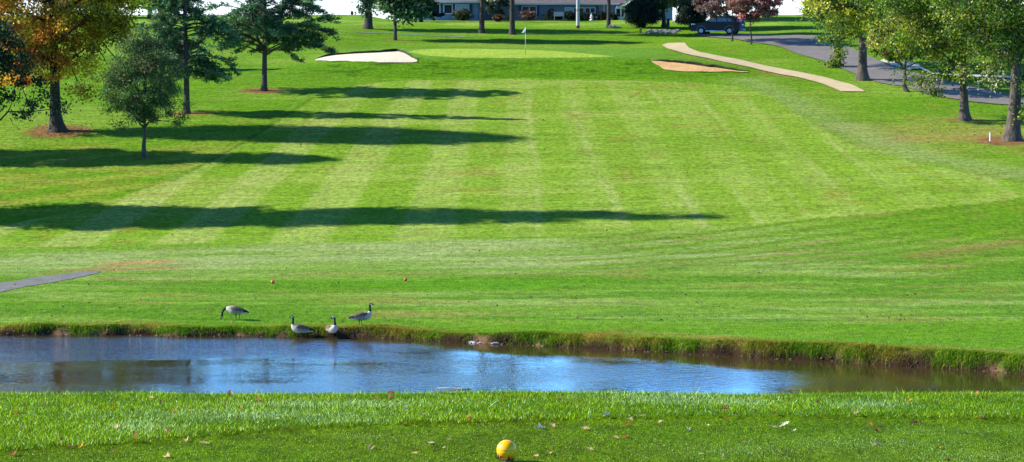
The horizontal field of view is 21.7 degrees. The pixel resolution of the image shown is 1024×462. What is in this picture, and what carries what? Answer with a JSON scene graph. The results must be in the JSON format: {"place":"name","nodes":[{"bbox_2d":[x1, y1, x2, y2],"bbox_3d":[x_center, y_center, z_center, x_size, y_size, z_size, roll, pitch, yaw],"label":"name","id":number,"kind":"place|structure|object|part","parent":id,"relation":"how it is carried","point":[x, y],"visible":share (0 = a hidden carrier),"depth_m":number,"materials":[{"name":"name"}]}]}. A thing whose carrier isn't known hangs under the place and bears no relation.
{"place":"outdoors","nodes":[
{"label":"outdoors","id":0,"kind":"place"},
{"bbox_2d":[0,271,99,291],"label":"asphalt path","id":1,"kind":"structure","parent":0,"point":[27,282],"depth_m":119.71,"materials":[{"name":"grey asphalt"}]},
{"bbox_2d":[289,316,313,337],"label":"goose","id":2,"kind":"object","parent":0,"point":[300,328],"visible":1,"depth_m":101.94},
{"bbox_2d":[325,317,337,337],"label":"goose","id":3,"kind":"object","parent":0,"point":[333,328],"visible":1,"depth_m":101.59},
{"bbox_2d":[0,15,1023,461],"bbox_3d":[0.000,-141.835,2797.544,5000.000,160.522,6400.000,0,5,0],"label":"ground","id":4,"kind":"structure","parent":0,"point":[496,131],"depth_m":142.47,"materials":[{"name":"green plant"}]},
{"bbox_2d":[0,17,80,124],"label":"tree","id":5,"kind":"object","parent":4,"relation":"on","point":[7,36],"visible":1,"depth_m":162.26,"materials":[{"name":"green plant"}]},
{"bbox_2d":[0,0,159,132],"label":"oak tree","id":6,"kind":"object","parent":4,"relation":"on","point":[104,19],"visible":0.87,"depth_m":169.73,"materials":[{"name":"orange plant"}]},
{"bbox_2d":[59,0,127,12],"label":"pine tree","id":7,"kind":"object","parent":4,"relation":"on","point":[80,6],"visible":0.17,"depth_m":261.32,"materials":[{"name":"green plant"}]},
{"bbox_2d":[96,24,196,157],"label":"juniper tree","id":8,"kind":"object","parent":4,"relation":"on","point":[146,102],"visible":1,"depth_m":160.40,"materials":[{"name":"green plant"}]},
{"bbox_2d":[119,0,180,17],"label":"pine tree","id":9,"kind":"object","parent":4,"relation":"on","point":[148,16],"visible":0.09,"depth_m":260.94,"materials":[{"name":"green plant"}]},
{"bbox_2d":[146,0,198,59],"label":"fir tree","id":10,"kind":"object","parent":4,"relation":"on","point":[174,21],"visible":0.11,"depth_m":202.22,"materials":[{"name":"green plant"}]},
{"bbox_2d":[128,0,243,113],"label":"spruce tree","id":11,"kind":"object","parent":4,"relation":"on","point":[211,24],"visible":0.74,"depth_m":177.31,"materials":[{"name":"green plant"}]},
{"bbox_2d":[220,306,248,319],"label":"goose","id":12,"kind":"object","parent":4,"relation":"on","point":[236,310],"visible":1,"depth_m":104.59},
{"bbox_2d":[190,0,342,90],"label":"cedar tree","id":13,"kind":"object","parent":4,"relation":"on","point":[292,35],"visible":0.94,"depth_m":188.45,"materials":[{"name":"green plant"}]},
{"bbox_2d":[349,303,373,324],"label":"goose","id":14,"kind":"object","parent":4,"relation":"on","point":[361,316],"visible":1,"depth_m":102.55},
{"bbox_2d":[351,0,381,28],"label":"shade tree","id":15,"kind":"object","parent":4,"relation":"on","point":[366,5],"visible":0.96,"depth_m":242.15,"materials":[{"name":"green plant"}]},
{"bbox_2d":[316,49,417,61],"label":"sand bunker","id":16,"kind":"object","parent":4,"relation":"on","point":[391,55],"visible":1,"depth_m":205.62,"materials":[{"name":"sand"}]},
{"bbox_2d":[372,0,430,39],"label":"shade tree","id":17,"kind":"object","parent":4,"relation":"on","point":[406,10],"visible":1,"depth_m":231.46,"materials":[{"name":"green plant"}]},
{"bbox_2d":[361,32,481,37],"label":"footpath","id":18,"kind":"structure","parent":4,"relation":"on","point":[427,35],"depth_m":236.23,"materials":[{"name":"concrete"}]},
{"bbox_2d":[416,0,444,21],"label":"yew tree","id":19,"kind":"object","parent":4,"relation":"on","point":[430,5],"visible":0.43,"depth_m":256.94,"materials":[{"name":"green plant"}]},
{"bbox_2d":[451,8,474,20],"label":"foundation bush","id":20,"kind":"object","parent":4,"relation":"on","point":[463,14],"visible":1,"depth_m":261.41,"materials":[{"name":"green plant"}]},
{"bbox_2d":[478,0,485,32],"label":"shade tree","id":21,"kind":"object","parent":4,"relation":"on","point":[481,29],"visible":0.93,"depth_m":238.68,"materials":[{"name":"brown plant"}]},
{"bbox_2d":[478,0,509,16],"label":"magnolia tree","id":22,"kind":"object","parent":4,"relation":"on","point":[490,7],"visible":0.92,"depth_m":260.23,"materials":[{"name":"green plant"}]},
{"bbox_2d":[492,14,504,21],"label":"flowering bush","id":23,"kind":"object","parent":4,"relation":"on","point":[498,18],"visible":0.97,"depth_m":258.02,"materials":[{"name":"red plant"}]},
{"bbox_2d":[0,321,1023,373],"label":"bank grass","id":24,"kind":"structure","parent":4,"relation":"on","point":[944,355],"depth_m":98.10,"materials":[{"name":"green plant"}]},
{"bbox_2d":[508,0,515,34],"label":"shade tree","id":25,"kind":"object","parent":4,"relation":"on","point":[512,31],"visible":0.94,"depth_m":237.44,"materials":[{"name":"brown plant"}]},
{"bbox_2d":[2,90,1023,323],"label":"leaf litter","id":26,"kind":"object","parent":4,"relation":"on","point":[501,221],"visible":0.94,"depth_m":129.92,"materials":[{"name":"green plant"}]},
{"bbox_2d":[522,27,525,54],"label":"flagstick","id":27,"kind":"object","parent":4,"relation":"on","point":[524,30],"visible":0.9,"depth_m":207.92,"materials":[{"name":"white metal"}]},
{"bbox_2d":[517,9,537,19],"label":"flowering bush","id":28,"kind":"object","parent":4,"relation":"on","point":[527,14],"visible":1,"depth_m":263.72,"materials":[{"name":"pink plant"}]},
{"bbox_2d":[416,0,672,20],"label":"house","id":29,"kind":"structure","parent":4,"relation":"on","point":[539,7],"depth_m":266.68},
{"bbox_2d":[431,4,439,12],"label":"window","id":30,"kind":"structure","parent":29,"relation":"in","point":[437,9],"depth_m":263.02,"materials":[{"name":"white glass"}]},
{"bbox_2d":[443,4,452,13],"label":"window","id":31,"kind":"structure","parent":29,"relation":"in","point":[447,8],"depth_m":263.02,"materials":[{"name":"white glass"}]},
{"bbox_2d":[455,4,468,12],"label":"window","id":32,"kind":"structure","parent":29,"relation":"in","point":[457,6],"depth_m":263.02,"materials":[{"name":"glass"}]},
{"bbox_2d":[522,6,536,17],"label":"window","id":33,"kind":"structure","parent":29,"relation":"in","point":[531,8],"depth_m":267.03,"materials":[{"name":"white glass"}]},
{"bbox_2d":[573,7,583,18],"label":"window","id":34,"kind":"structure","parent":29,"relation":"in","point":[574,8],"depth_m":267.03,"materials":[{"name":"white glass"}]},
{"bbox_2d":[585,7,595,14],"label":"window","id":35,"kind":"structure","parent":29,"relation":"in","point":[591,10],"depth_m":267.03,"materials":[{"name":"white glass"}]},
{"bbox_2d":[615,7,624,19],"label":"door","id":36,"kind":"structure","parent":29,"relation":"in","point":[617,9],"depth_m":265.54,"materials":[{"name":"white glass"}]},
{"bbox_2d":[541,10,562,19],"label":"foundation bush","id":37,"kind":"object","parent":4,"relation":"on","point":[549,15],"visible":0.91,"depth_m":265.66,"materials":[{"name":"green plant"}]},
{"bbox_2d":[554,12,563,19],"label":"garden bench","id":38,"kind":"object","parent":4,"relation":"on","point":[558,13],"visible":0.95,"depth_m":263.92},
{"bbox_2d":[563,10,575,19],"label":"foundation bush","id":39,"kind":"object","parent":4,"relation":"on","point":[569,15],"visible":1,"depth_m":264.81,"materials":[{"name":"green plant"}]},
{"bbox_2d":[576,0,579,27],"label":"utility pole","id":40,"kind":"object","parent":4,"relation":"on","point":[577,13],"visible":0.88,"depth_m":243.98,"materials":[{"name":"white metal"}]},
{"bbox_2d":[580,11,590,19],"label":"foundation bush","id":41,"kind":"object","parent":4,"relation":"on","point":[585,15],"visible":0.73,"depth_m":265.39,"materials":[{"name":"green plant"}]},
{"bbox_2d":[592,11,606,19],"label":"foundation bush","id":42,"kind":"object","parent":4,"relation":"on","point":[600,15],"visible":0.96,"depth_m":265.80,"materials":[{"name":"green plant"}]},
{"bbox_2d":[606,0,610,27],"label":"shade tree","id":43,"kind":"object","parent":4,"relation":"on","point":[608,22],"visible":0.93,"depth_m":244.61,"materials":[{"name":"brown plant"}]},
{"bbox_2d":[611,12,618,19],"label":"foundation bush","id":44,"kind":"object","parent":4,"relation":"on","point":[614,15],"visible":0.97,"depth_m":264.91,"materials":[{"name":"green plant"}]},
{"bbox_2d":[621,0,664,27],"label":"round bush","id":45,"kind":"object","parent":4,"relation":"on","point":[642,14],"visible":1,"depth_m":244.19,"materials":[{"name":"green plant"}]},
{"bbox_2d":[627,0,691,26],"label":"maple tree","id":46,"kind":"object","parent":4,"relation":"on","point":[662,4],"visible":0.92,"depth_m":244.94,"materials":[{"name":"green plant"}]},
{"bbox_2d":[672,0,708,28],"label":"round bush","id":47,"kind":"object","parent":4,"relation":"on","point":[688,15],"visible":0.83,"depth_m":241.76,"materials":[{"name":"green plant"}]},
{"bbox_2d":[651,58,747,71],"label":"sand bunker","id":48,"kind":"object","parent":4,"relation":"on","point":[675,65],"visible":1,"depth_m":200.60,"materials":[{"name":"sand"}]},
{"bbox_2d":[691,0,752,40],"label":"purple maple tree","id":49,"kind":"object","parent":4,"relation":"on","point":[715,9],"visible":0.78,"depth_m":225.17,"materials":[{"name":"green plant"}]},
{"bbox_2d":[725,0,784,43],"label":"red maple tree","id":50,"kind":"object","parent":4,"relation":"on","point":[762,8],"visible":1,"depth_m":220.92,"materials":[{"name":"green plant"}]},
{"bbox_2d":[785,0,884,67],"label":"oak tree","id":51,"kind":"object","parent":4,"relation":"on","point":[835,61],"visible":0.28,"depth_m":203.78,"materials":[{"name":"green plant"}]},
{"bbox_2d":[804,0,889,80],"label":"oak tree","id":52,"kind":"object","parent":4,"relation":"on","point":[852,15],"visible":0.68,"depth_m":194.64,"materials":[{"name":"green plant"}]},
{"bbox_2d":[862,13,939,91],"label":"dogwood tree","id":53,"kind":"object","parent":4,"relation":"on","point":[874,46],"visible":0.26,"depth_m":187.64,"materials":[{"name":"green plant"}]},
{"bbox_2d":[854,0,1023,120],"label":"oak tree","id":54,"kind":"object","parent":4,"relation":"on","point":[909,11],"visible":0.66,"depth_m":172.96,"materials":[{"name":"green plant"}]},
{"bbox_2d":[908,0,1023,141],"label":"oak tree","id":55,"kind":"object","parent":4,"relation":"on","point":[1010,14],"visible":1,"depth_m":163.15,"materials":[{"name":"green plant"}]},
{"bbox_2d":[0,335,1023,394],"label":"pond water","id":56,"kind":"structure","parent":0,"point":[100,363],"depth_m":92.80,"materials":[{"name":"blue liquid"}]},
{"bbox_2d":[444,386,471,389],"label":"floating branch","id":57,"kind":"object","parent":56,"relation":"on","point":[457,388],"visible":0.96,"depth_m":87.76,"materials":[{"name":"grey wood"}]},
{"bbox_2d":[0,385,1023,461],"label":"grass","id":58,"kind":"structure","parent":0,"point":[1009,395],"depth_m":22.37,"materials":[{"name":"green plant"}]},
{"bbox_2d":[497,440,516,461],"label":"tee marker","id":59,"kind":"object","parent":58,"relation":"on","point":[506,449],"visible":1,"depth_m":19.96,"materials":[{"name":"yellow plastic"}]},
{"bbox_2d":[3,327,1023,372],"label":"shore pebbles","id":60,"kind":"object","parent":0,"point":[219,335],"visible":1,"depth_m":100.43,"materials":[{"name":"grey stone"}]},
{"bbox_2d":[4,0,1023,19],"label":"sky","id":61,"kind":"structure","parent":0,"point":[341,7],"materials":[{"name":"white"}]},
{"bbox_2d":[666,19,669,27],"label":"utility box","id":62,"kind":"object","parent":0,"point":[667,23],"visible":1,"depth_m":245.15,"materials":[{"name":"metal"}]},
{"bbox_2d":[663,43,863,90],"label":"cart path","id":63,"kind":"structure","parent":0,"point":[830,82],"depth_m":202.20,"materials":[{"name":"concrete"}]},
{"bbox_2d":[694,33,1023,104],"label":"road","id":64,"kind":"structure","parent":0,"point":[878,70],"depth_m":205.91,"materials":[{"name":"grey asphalt"}]},
{"bbox_2d":[690,15,745,34],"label":"parked car","id":65,"kind":"object","parent":64,"relation":"on","point":[713,25],"visible":0.91,"depth_m":236.39,"materials":[{"name":"paint"}]},
{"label":"window","id":66,"kind":"part","parent":65,"relation":"part of","materials":[{"name":"blue glass"}]},
{"bbox_2d":[880,59,1010,77],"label":"sidewalk","id":67,"kind":"structure","parent":0,"point":[917,65],"depth_m":203.51,"materials":[{"name":"concrete"}]}
]}

